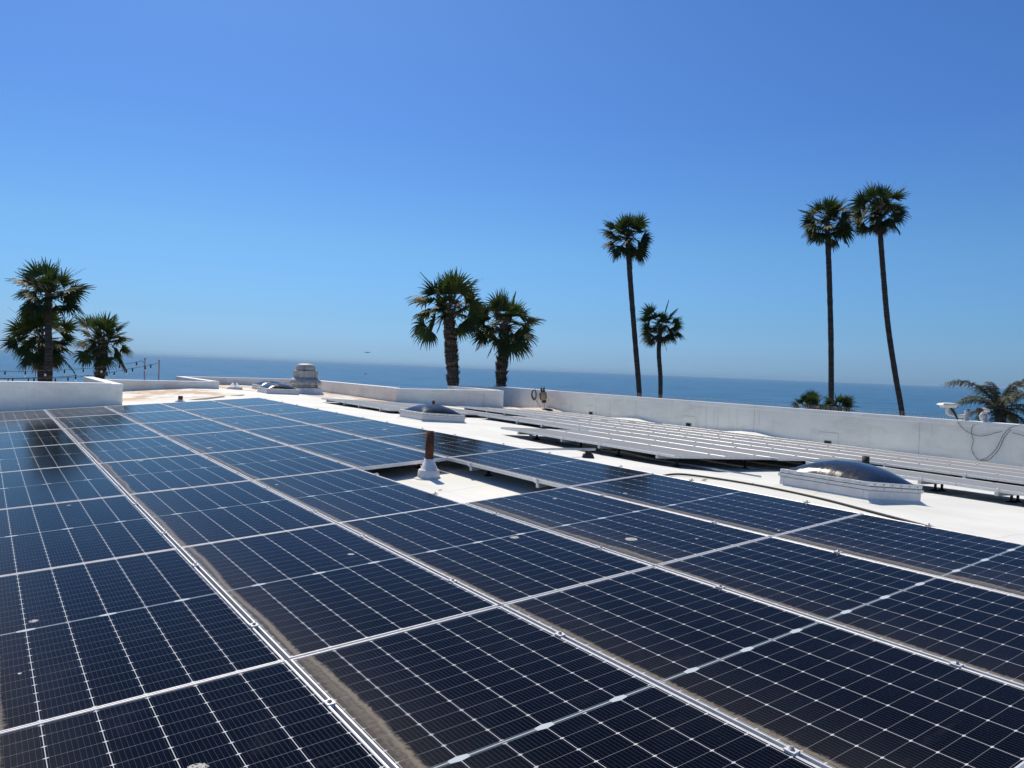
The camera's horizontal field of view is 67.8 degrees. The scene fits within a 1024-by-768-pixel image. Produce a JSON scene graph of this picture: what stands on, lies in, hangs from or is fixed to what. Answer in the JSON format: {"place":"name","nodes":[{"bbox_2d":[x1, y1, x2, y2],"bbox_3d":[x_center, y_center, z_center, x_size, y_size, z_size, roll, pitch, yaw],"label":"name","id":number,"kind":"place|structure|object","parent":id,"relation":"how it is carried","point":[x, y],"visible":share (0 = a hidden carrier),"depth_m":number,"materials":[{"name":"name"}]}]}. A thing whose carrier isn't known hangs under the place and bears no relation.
{"place":"outdoors","nodes":[
{"label":"outdoors","id":0,"kind":"place"},
{"bbox_2d":[0,350,1023,423],"bbox_3d":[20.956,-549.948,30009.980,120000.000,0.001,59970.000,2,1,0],"label":"sea","id":1,"kind":"structure","parent":0,"point":[924,400],"depth_m":1984.65,"materials":[{"name":"liquid"}]},
{"bbox_2d":[0,0,1023,388],"label":"sky","id":2,"kind":"structure","parent":0,"point":[275,180],"materials":[{"name":"blue"}]},
{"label":"ground","id":3,"kind":"structure","parent":0,"visible":0},
{"bbox_2d":[0,301,80,381],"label":"palm tree","id":4,"kind":"object","parent":3,"relation":"on","point":[20,331],"visible":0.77,"depth_m":36.04,"materials":[{"name":"green plant"}]},
{"bbox_2d":[4,256,96,381],"bbox_3d":[-21.279,-0.367,35.060,3.334,10.958,3.586,2,1,0],"label":"palm tree","id":5,"kind":"object","parent":3,"relation":"on","point":[48,280],"visible":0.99,"depth_m":34.84,"materials":[{"name":"green plant"}]},
{"bbox_2d":[72,310,133,378],"bbox_3d":[-18.146,0.980,34.118,2.807,8.552,2.717,2,1,0],"label":"palm tree","id":6,"kind":"object","parent":3,"relation":"on","point":[98,350],"visible":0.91,"depth_m":33.69,"materials":[{"name":"green plant"}]},
{"bbox_2d":[405,267,488,385],"bbox_3d":[-2.892,0.428,32.977,3.475,10.875,3.413,2,1,-26],"label":"palm tree","id":7,"kind":"object","parent":3,"relation":"on","point":[452,286],"visible":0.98,"depth_m":32.64,"materials":[{"name":"green plant"}]},
{"bbox_2d":[470,287,545,386],"bbox_3d":[-0.440,0.838,33.942,3.713,10.184,3.403,2,1,0],"label":"palm tree","id":8,"kind":"object","parent":3,"relation":"on","point":[507,341],"visible":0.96,"depth_m":33.62,"materials":[{"name":"green plant"}]},
{"bbox_2d":[0,376,1023,543],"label":"building","id":9,"kind":"structure","parent":3,"relation":"on","point":[984,513],"depth_m":16.96,"materials":[{"name":"paint"}]},
{"bbox_2d":[257,383,298,394],"bbox_3d":[-7.440,0.183,24.243,1.120,0.411,1.100,3,1,-35],"label":"skylight","id":10,"kind":"object","parent":9,"relation":"on","point":[278,388],"visible":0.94,"depth_m":23.90,"materials":[{"name":"paint"}]},
{"bbox_2d":[289,363,323,394],"bbox_3d":[-7.005,-0.136,25.843,1.079,1.114,1.079,3,1,41],"label":"roof fan","id":11,"kind":"object","parent":9,"relation":"on","point":[304,380],"visible":0.91,"depth_m":25.52},
{"bbox_2d":[117,443,504,488],"bbox_3d":[-2.260,0.939,7.801,5.310,0.200,0.128,-3,4,-35],"label":"mounting rail","id":12,"kind":"object","parent":9,"relation":"on","point":[418,466],"visible":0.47,"depth_m":8.61,"materials":[{"name":"metal"}]},
{"bbox_2d":[98,454,249,496],"bbox_3d":[-3.454,0.894,7.678,1.033,0.037,2.069,-3,4,-35],"label":"solar panel","id":13,"kind":"object","parent":12,"relation":"attached to","point":[157,474],"visible":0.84,"depth_m":7.53,"materials":[{"name":"blue glass"}]},
{"bbox_2d":[200,446,354,480],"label":"solar panel","id":14,"kind":"object","parent":12,"relation":"attached to","point":[265,463],"visible":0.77,"depth_m":8.13,"materials":[{"name":"blue glass"}]},
{"bbox_2d":[414,431,439,479],"bbox_3d":[-0.867,0.756,8.002,0.318,0.525,0.318,2,1,0],"label":"vent pipe","id":15,"kind":"object","parent":9,"relation":"on","point":[428,470],"visible":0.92,"depth_m":7.96,"materials":[{"name":"metal"}]},
{"bbox_2d":[397,404,465,422],"bbox_3d":[-1.643,0.625,15.693,1.100,0.411,1.120,5,-1,-35],"label":"skylight","id":16,"kind":"object","parent":9,"relation":"on","point":[430,413],"visible":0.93,"depth_m":15.34,"materials":[{"name":"paint"}]},
{"bbox_2d":[192,478,693,568],"bbox_3d":[-0.546,1.067,5.338,5.310,0.200,0.128,-3,4,-35],"label":"mounting rail","id":17,"kind":"object","parent":9,"relation":"on","point":[195,564],"visible":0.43,"depth_m":5.03,"materials":[{"name":"metal"}]},
{"bbox_2d":[339,503,652,606],"bbox_3d":[-0.216,1.022,4.861,1.033,0.036,2.069,-3,4,-35],"label":"solar panel","id":18,"kind":"object","parent":17,"relation":"attached to","point":[500,560],"visible":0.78,"depth_m":4.62,"materials":[{"name":"blue glass"}]},
{"bbox_2d":[465,487,769,566],"bbox_3d":[0.646,0.974,5.459,1.033,0.036,2.069,-3,4,-35],"label":"solar panel","id":19,"kind":"object","parent":17,"relation":"attached to","point":[656,537],"visible":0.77,"depth_m":5.25,"materials":[{"name":"blue glass"}]},
{"bbox_2d":[249,500,809,629],"bbox_3d":[0.116,1.116,4.387,5.310,0.200,0.128,-3,4,-35],"label":"mounting rail","id":20,"kind":"object","parent":9,"relation":"on","point":[254,624],"visible":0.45,"depth_m":4.08,"materials":[{"name":"metal"}]},
{"bbox_2d":[0,549,284,732],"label":"solar panel","id":21,"kind":"object","parent":20,"relation":"on","point":[77,638],"visible":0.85,"depth_m":3.38,"materials":[{"name":"blue glass"}]},
{"bbox_2d":[181,523,498,663],"bbox_3d":[-1.079,1.071,4.264,1.033,0.036,2.069,-3,4,-35],"label":"solar panel","id":22,"kind":"object","parent":20,"relation":"attached to","point":[296,593],"visible":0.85,"depth_m":3.99,"materials":[{"name":"blue glass"}]},
{"bbox_2d":[570,474,861,536],"bbox_3d":[1.508,0.929,6.056,1.033,0.037,2.069,-3,4,-35],"label":"solar panel","id":23,"kind":"object","parent":20,"relation":"attached to","point":[770,516],"visible":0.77,"depth_m":5.87,"materials":[{"name":"blue glass"}]},
{"bbox_2d":[533,465,623,488],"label":"mounting rail","id":24,"kind":"object","parent":9,"relation":"on","point":[539,485],"visible":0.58,"depth_m":6.99,"materials":[{"name":"metal"}]},
{"bbox_2d":[448,449,652,487],"bbox_3d":[0.320,0.838,7.763,1.033,0.037,2.069,-3,4,-35],"label":"solar panel","id":25,"kind":"object","parent":24,"relation":"on","point":[555,470],"visible":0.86,"depth_m":7.59,"materials":[{"name":"blue glass"}]},
{"bbox_2d":[517,429,719,439],"bbox_3d":[3.539,1.150,15.587,8.410,0.185,0.128,5,0,-35],"label":"mounting rail","id":26,"kind":"object","parent":9,"relation":"on","point":[521,433],"visible":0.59,"depth_m":13.29,"materials":[{"name":"metal"}]},
{"bbox_2d":[501,427,621,440],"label":"solar panel","id":27,"kind":"object","parent":26,"relation":"on","point":[557,434],"visible":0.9,"depth_m":12.98,"materials":[{"name":"grey glass"}]},
{"bbox_2d":[596,431,708,443],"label":"solar panel","id":28,"kind":"object","parent":26,"relation":"attached to","point":[657,438],"visible":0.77,"depth_m":14.16,"materials":[{"name":"grey glass"}]},
{"bbox_2d":[529,435,761,476],"bbox_3d":[1.769,1.059,11.766,0.022,0.116,4.804,1,1,-37],"label":"conduit","id":29,"kind":"object","parent":9,"relation":"on","point":[655,459],"visible":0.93,"depth_m":11.23,"materials":[{"name":"metal"}]},
{"bbox_2d":[560,437,798,447],"bbox_3d":[4.222,1.221,14.603,8.410,0.218,0.128,5,0,-35],"label":"mounting rail","id":30,"kind":"object","parent":9,"relation":"on","point":[563,440],"visible":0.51,"depth_m":12.29,"materials":[{"name":"metal"}]},
{"bbox_2d":[551,429,663,441],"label":"solar panel","id":31,"kind":"object","parent":30,"relation":"attached to","point":[607,435],"visible":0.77,"depth_m":13.65,"materials":[{"name":"grey glass"}]},
{"bbox_2d":[638,433,744,444],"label":"solar panel","id":32,"kind":"object","parent":30,"relation":"attached to","point":[693,439],"visible":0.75,"depth_m":14.78,"materials":[{"name":"grey glass"}]},
{"bbox_2d":[671,434,778,445],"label":"solar panel","id":33,"kind":"object","parent":30,"relation":"attached to","point":[728,440],"visible":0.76,"depth_m":15.36,"materials":[{"name":"grey glass"}]},
{"bbox_2d":[598,442,838,456],"bbox_3d":[4.735,1.271,13.865,8.410,0.236,0.128,5,0,-35],"label":"mounting rail","id":34,"kind":"object","parent":9,"relation":"on","point":[605,447],"visible":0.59,"depth_m":11.60,"materials":[{"name":"metal"}]},
{"bbox_2d":[818,447,945,460],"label":"solar panel","id":35,"kind":"object","parent":34,"relation":"attached to","point":[887,454],"visible":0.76,"depth_m":14.83,"materials":[{"name":"grey glass"}]},
{"bbox_2d":[556,388,956,419],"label":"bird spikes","id":36,"kind":"object","parent":9,"relation":"on","point":[779,404],"visible":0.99,"depth_m":19.87,"materials":[{"name":"grey metal"}]},
{"bbox_2d":[655,452,904,469],"bbox_3d":[5.420,1.328,12.881,8.410,0.241,0.128,5,0,-35],"label":"mounting rail","id":37,"kind":"object","parent":9,"relation":"on","point":[677,461],"visible":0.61,"depth_m":10.92,"materials":[{"name":"metal"}]},
{"bbox_2d":[576,439,724,458],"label":"solar panel","id":38,"kind":"object","parent":37,"relation":"on","point":[654,449],"visible":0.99,"depth_m":11.13,"materials":[{"name":"grey glass"}]},
{"bbox_2d":[629,441,770,459],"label":"solar panel","id":39,"kind":"object","parent":37,"relation":"on","point":[731,455],"visible":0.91,"depth_m":11.78,"materials":[{"name":"grey glass"}]},
{"bbox_2d":[677,443,818,460],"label":"solar panel","id":40,"kind":"object","parent":37,"relation":"on","point":[779,456],"visible":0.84,"depth_m":12.25,"materials":[{"name":"grey glass"}]},
{"bbox_2d":[716,444,856,461],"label":"solar panel","id":41,"kind":"object","parent":37,"relation":"attached to","point":[809,455],"visible":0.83,"depth_m":12.95,"materials":[{"name":"grey glass"}]},
{"bbox_2d":[752,445,885,461],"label":"solar panel","id":42,"kind":"object","parent":37,"relation":"attached to","point":[857,458],"visible":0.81,"depth_m":13.68,"materials":[{"name":"grey glass"}]},
{"bbox_2d":[786,446,920,460],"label":"solar panel","id":43,"kind":"object","parent":37,"relation":"attached to","point":[853,453],"visible":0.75,"depth_m":14.24,"materials":[{"name":"grey glass"}]},
{"bbox_2d":[848,448,975,461],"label":"solar panel","id":44,"kind":"object","parent":37,"relation":"attached to","point":[914,455],"visible":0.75,"depth_m":15.45,"materials":[{"name":"grey glass"}]},
{"bbox_2d":[664,473,932,526],"bbox_3d":[2.733,1.053,6.703,0.604,0.039,3.696,2,1,-30],"label":"roof cable","id":45,"kind":"object","parent":9,"relation":"on","point":[836,502],"visible":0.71,"depth_m":7.20,"materials":[{"name":"black rubber"}]},
{"bbox_2d":[772,460,927,505],"bbox_3d":[3.453,1.004,7.793,1.100,0.434,1.080,8,-2,-35],"label":"skylight","id":46,"kind":"object","parent":9,"relation":"on","point":[858,481],"visible":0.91,"depth_m":7.47,"materials":[{"name":"paint"}]},
{"bbox_2d":[783,660,963,755],"bbox_3d":[1.303,1.204,2.680,5.310,0.200,0.128,-3,4,-35],"label":"mounting rail","id":47,"kind":"object","parent":9,"relation":"on","point":[791,749],"visible":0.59,"depth_m":2.38,"materials":[{"name":"metal"}]},
{"bbox_2d":[0,660,389,767],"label":"solar panel","id":48,"kind":"object","parent":47,"relation":"attached to","point":[281,714],"visible":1,"depth_m":2.54,"materials":[{"name":"blue glass"}]},
{"bbox_2d":[290,606,820,767],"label":"solar panel","id":49,"kind":"object","parent":47,"relation":"attached to","point":[498,687],"visible":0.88,"depth_m":2.69,"materials":[{"name":"blue glass"}]},
{"bbox_2d":[503,566,1023,767],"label":"solar panel","id":50,"kind":"object","parent":47,"relation":"attached to","point":[821,694],"visible":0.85,"depth_m":2.90,"materials":[{"name":"blue glass"}]},
{"bbox_2d":[657,537,1023,687],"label":"solar panel","id":51,"kind":"object","parent":47,"relation":"attached to","point":[975,628],"visible":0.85,"depth_m":3.72,"materials":[{"name":"blue glass"}]},
{"bbox_2d":[773,514,1023,597],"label":"solar panel","id":52,"kind":"object","parent":47,"relation":"attached to","point":[985,562],"visible":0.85,"depth_m":4.59,"materials":[{"name":"blue glass"}]},
{"bbox_2d":[883,462,978,475],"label":"mounting rail","id":53,"kind":"object","parent":9,"relation":"on","point":[885,464],"visible":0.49,"depth_m":12.22,"materials":[{"name":"metal"}]},
{"bbox_2d":[929,461,1023,472],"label":"solar panel","id":54,"kind":"object","parent":53,"relation":"attached to","point":[985,467],"visible":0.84,"depth_m":13.42,"materials":[{"name":"grey glass"}]},
{"bbox_2d":[918,477,946,491],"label":"mounting rail","id":55,"kind":"object","parent":9,"relation":"on","point":[920,481],"visible":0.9,"depth_m":9.93,"materials":[{"name":"metal"}]},
{"bbox_2d":[806,461,993,485],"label":"solar panel","id":56,"kind":"object","parent":55,"relation":"on","point":[934,478],"visible":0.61,"depth_m":10.04,"materials":[{"name":"grey glass"}]},
{"bbox_2d":[936,403,969,420],"bbox_3d":[9.470,0.617,16.305,0.687,0.422,0.264,2,1,0],"label":"security camera","id":57,"kind":"object","parent":9,"relation":"attached to","point":[965,415],"visible":0.99,"depth_m":16.27,"materials":[{"name":"white plastic"}]},
{"bbox_2d":[962,473,997,481],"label":"mounting rail","id":58,"kind":"object","parent":9,"relation":"on","point":[965,477],"visible":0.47,"depth_m":11.21,"materials":[{"name":"metal"}]},
{"bbox_2d":[858,460,1023,480],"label":"solar panel","id":59,"kind":"object","parent":58,"relation":"on","point":[953,471],"visible":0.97,"depth_m":11.77,"materials":[{"name":"grey glass"}]},
{"bbox_2d":[894,460,1023,476],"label":"solar panel","id":60,"kind":"object","parent":58,"relation":"on","point":[972,468],"visible":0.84,"depth_m":12.62,"materials":[{"name":"grey glass"}]},
{"bbox_2d":[994,488,1023,502],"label":"mounting rail","id":61,"kind":"object","parent":9,"relation":"on","point":[998,493],"visible":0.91,"depth_m":9.18,"materials":[{"name":"metal"}]},
{"bbox_2d":[957,483,1023,495],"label":"solar panel","id":62,"kind":"object","parent":61,"relation":"on","point":[1011,489],"visible":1,"depth_m":9.29,"materials":[{"name":"grey glass"}]},
{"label":"rail","id":63,"kind":"object","parent":9,"relation":"on","visible":0},
{"bbox_2d":[78,436,197,464],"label":"solar panel","id":64,"kind":"object","parent":63,"relation":"attached to","point":[126,449],"visible":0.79,"depth_m":9.27,"materials":[{"name":"blue glass"}]},
{"bbox_2d":[165,430,287,453],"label":"solar panel","id":65,"kind":"object","parent":63,"relation":"attached to","point":[212,442],"visible":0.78,"depth_m":9.87,"materials":[{"name":"blue glass"}]},
{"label":"rail","id":66,"kind":"object","parent":9,"relation":"on","visible":0},
{"bbox_2d":[0,495,176,575],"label":"solar panel","id":67,"kind":"object","parent":66,"relation":"attached to","point":[43,537],"visible":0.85,"depth_m":5.19,"materials":[{"name":"blue glass"}]},
{"bbox_2d":[129,480,334,550],"bbox_3d":[-2.266,0.983,5.971,1.033,0.036,2.069,-3,4,-35],"label":"solar panel","id":68,"kind":"object","parent":66,"relation":"attached to","point":[190,516],"visible":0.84,"depth_m":5.78,"materials":[{"name":"blue glass"}]},
{"bbox_2d":[253,468,460,523],"bbox_3d":[-1.404,0.937,6.568,1.033,0.037,2.069,-3,4,-35],"label":"solar panel","id":69,"kind":"object","parent":66,"relation":"attached to","point":[339,496],"visible":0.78,"depth_m":6.40,"materials":[{"name":"blue glass"}]},
{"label":"rail","id":70,"kind":"object","parent":9,"relation":"on","visible":0},
{"bbox_2d":[0,410,51,420],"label":"solar panel","id":71,"kind":"object","parent":70,"relation":"attached to","point":[23,415],"visible":0.85,"depth_m":13.92,"materials":[{"name":"glass"}]},
{"bbox_2d":[45,406,117,417],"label":"solar panel","id":72,"kind":"object","parent":70,"relation":"attached to","point":[76,412],"visible":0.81,"depth_m":14.44,"materials":[{"name":"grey glass"}]},
{"bbox_2d":[105,403,177,413],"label":"solar panel","id":73,"kind":"object","parent":70,"relation":"attached to","point":[136,408],"visible":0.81,"depth_m":15.04,"materials":[{"name":"blue glass"}]},
{"bbox_2d":[212,398,288,406],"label":"solar panel","id":74,"kind":"object","parent":70,"relation":"attached to","point":[247,402],"visible":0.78,"depth_m":16.20,"materials":[{"name":"blue glass"}]},
{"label":"rail","id":75,"kind":"object","parent":9,"relation":"on","visible":0},
{"bbox_2d":[120,410,205,423],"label":"solar panel","id":76,"kind":"object","parent":75,"relation":"attached to","point":[159,416],"visible":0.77,"depth_m":13.32,"materials":[{"name":"blue glass"}]},
{"bbox_2d":[182,407,268,418],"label":"solar panel","id":77,"kind":"object","parent":75,"relation":"attached to","point":[208,413],"visible":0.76,"depth_m":13.94,"materials":[{"name":"blue glass"}]},
{"bbox_2d":[240,404,325,414],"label":"solar panel","id":78,"kind":"object","parent":75,"relation":"attached to","point":[278,409],"visible":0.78,"depth_m":14.54,"materials":[{"name":"blue glass"}]},
{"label":"rail","id":79,"kind":"object","parent":9,"relation":"on","visible":0},
{"bbox_2d":[139,419,238,436],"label":"solar panel","id":80,"kind":"object","parent":79,"relation":"attached to","point":[182,427],"visible":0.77,"depth_m":11.61,"materials":[{"name":"blue glass"}]},
{"bbox_2d":[209,415,310,430],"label":"solar panel","id":81,"kind":"object","parent":79,"relation":"attached to","point":[242,423],"visible":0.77,"depth_m":12.20,"materials":[{"name":"blue glass"}]},
{"bbox_2d":[270,411,372,424],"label":"solar panel","id":82,"kind":"object","parent":79,"relation":"attached to","point":[318,417],"visible":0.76,"depth_m":12.80,"materials":[{"name":"blue glass"}]},
{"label":"rail","id":83,"kind":"object","parent":9,"relation":"on","visible":0},
{"bbox_2d":[160,400,235,409],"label":"solar panel","id":84,"kind":"object","parent":83,"relation":"attached to","point":[191,405],"visible":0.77,"depth_m":15.62,"materials":[{"name":"blue glass"}]},
{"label":"rail","id":85,"kind":"object","parent":9,"relation":"on","visible":0},
{"bbox_2d":[0,443,95,471],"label":"solar panel","id":86,"kind":"object","parent":85,"relation":"attached to","point":[38,457],"visible":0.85,"depth_m":8.71,"materials":[{"name":"blue glass"}]},
{"bbox_2d":[243,425,365,445],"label":"solar panel","id":87,"kind":"object","parent":85,"relation":"attached to","point":[299,435],"visible":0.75,"depth_m":10.48,"materials":[{"name":"blue glass"}]},
{"bbox_2d":[314,420,435,438],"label":"solar panel","id":88,"kind":"object","parent":85,"relation":"attached to","point":[368,429],"visible":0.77,"depth_m":11.09,"materials":[{"name":"blue glass"}]},
{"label":"rail","id":89,"kind":"object","parent":9,"relation":"on","visible":0},
{"bbox_2d":[0,464,125,509],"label":"solar panel","id":90,"kind":"object","parent":89,"relation":"attached to","point":[33,487],"visible":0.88,"depth_m":6.96,"materials":[{"name":"blue glass"}]},
{"bbox_2d":[290,438,445,469],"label":"solar panel","id":91,"kind":"object","parent":89,"relation":"attached to","point":[365,454],"visible":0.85,"depth_m":8.69,"materials":[{"name":"blue glass"}]},
{"bbox_2d":[369,432,524,459],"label":"solar panel","id":92,"kind":"object","parent":89,"relation":"attached to","point":[446,445],"visible":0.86,"depth_m":9.34,"materials":[{"name":"blue glass"}]},
{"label":"rail","id":93,"kind":"object","parent":9,"relation":"on","visible":0},
{"bbox_2d":[529,422,629,432],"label":"solar panel","id":94,"kind":"object","parent":93,"relation":"attached to","point":[567,426],"visible":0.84,"depth_m":15.87,"materials":[{"name":"grey glass"}]},
{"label":"rail","id":95,"kind":"object","parent":9,"relation":"on","visible":0},
{"bbox_2d":[478,414,565,423],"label":"solar panel","id":96,"kind":"object","parent":95,"relation":"attached to","point":[519,419],"visible":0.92,"depth_m":17.52,"materials":[{"name":"grey glass"}]},
{"bbox_2d":[601,211,654,396],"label":"palm tree","id":97,"kind":"object","parent":3,"relation":"on","point":[622,225],"visible":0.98,"depth_m":55.67,"materials":[{"name":"green plant"}]},
{"bbox_2d":[636,301,685,397],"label":"palm tree","id":98,"kind":"object","parent":3,"relation":"on","point":[648,317],"visible":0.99,"depth_m":51.84,"materials":[{"name":"green plant"}]},
{"bbox_2d":[789,388,828,409],"bbox_3d":[15.582,3.322,40.016,2.095,6.217,1.982,2,1,0],"label":"palm tree","id":99,"kind":"object","parent":3,"relation":"on","point":[812,398],"visible":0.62,"depth_m":39.94,"materials":[{"name":"green plant"}]},
{"bbox_2d":[797,194,860,409],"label":"palm tree","id":100,"kind":"object","parent":3,"relation":"on","point":[842,227],"visible":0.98,"depth_m":55.64,"materials":[{"name":"green plant"}]},
{"bbox_2d":[822,393,856,411],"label":"palm tree","id":101,"kind":"object","parent":3,"relation":"on","point":[846,402],"visible":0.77,"depth_m":40.30,"materials":[{"name":"green plant"}]},
{"bbox_2d":[845,181,911,415],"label":"palm tree","id":102,"kind":"object","parent":3,"relation":"on","point":[881,208],"visible":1,"depth_m":55.65,"materials":[{"name":"green plant"}]},
{"bbox_2d":[940,379,1023,423],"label":"palm tree","id":103,"kind":"object","parent":3,"relation":"on","point":[999,406],"visible":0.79,"depth_m":26.86,"materials":[{"name":"green plant"}]},
{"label":"rail","id":104,"kind":"object","parent":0,"visible":0},
{"bbox_2d":[0,418,61,432],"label":"solar panel","id":105,"kind":"object","parent":104,"relation":"attached to","point":[28,425],"visible":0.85,"depth_m":12.18,"materials":[{"name":"blue glass"}]},
{"bbox_2d":[53,414,136,429],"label":"solar panel","id":106,"kind":"object","parent":104,"relation":"attached to","point":[90,421],"visible":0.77,"depth_m":12.73,"materials":[{"name":"blue glass"}]},
{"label":"rail","id":107,"kind":"object","parent":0,"visible":0},
{"bbox_2d":[0,429,75,448],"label":"solar panel","id":108,"kind":"object","parent":107,"relation":"attached to","point":[33,438],"visible":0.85,"depth_m":10.46,"materials":[{"name":"blue glass"}]},
{"bbox_2d":[64,423,161,443],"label":"solar panel","id":109,"kind":"object","parent":107,"relation":"attached to","point":[104,433],"visible":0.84,"depth_m":10.99,"materials":[{"name":"blue glass"}]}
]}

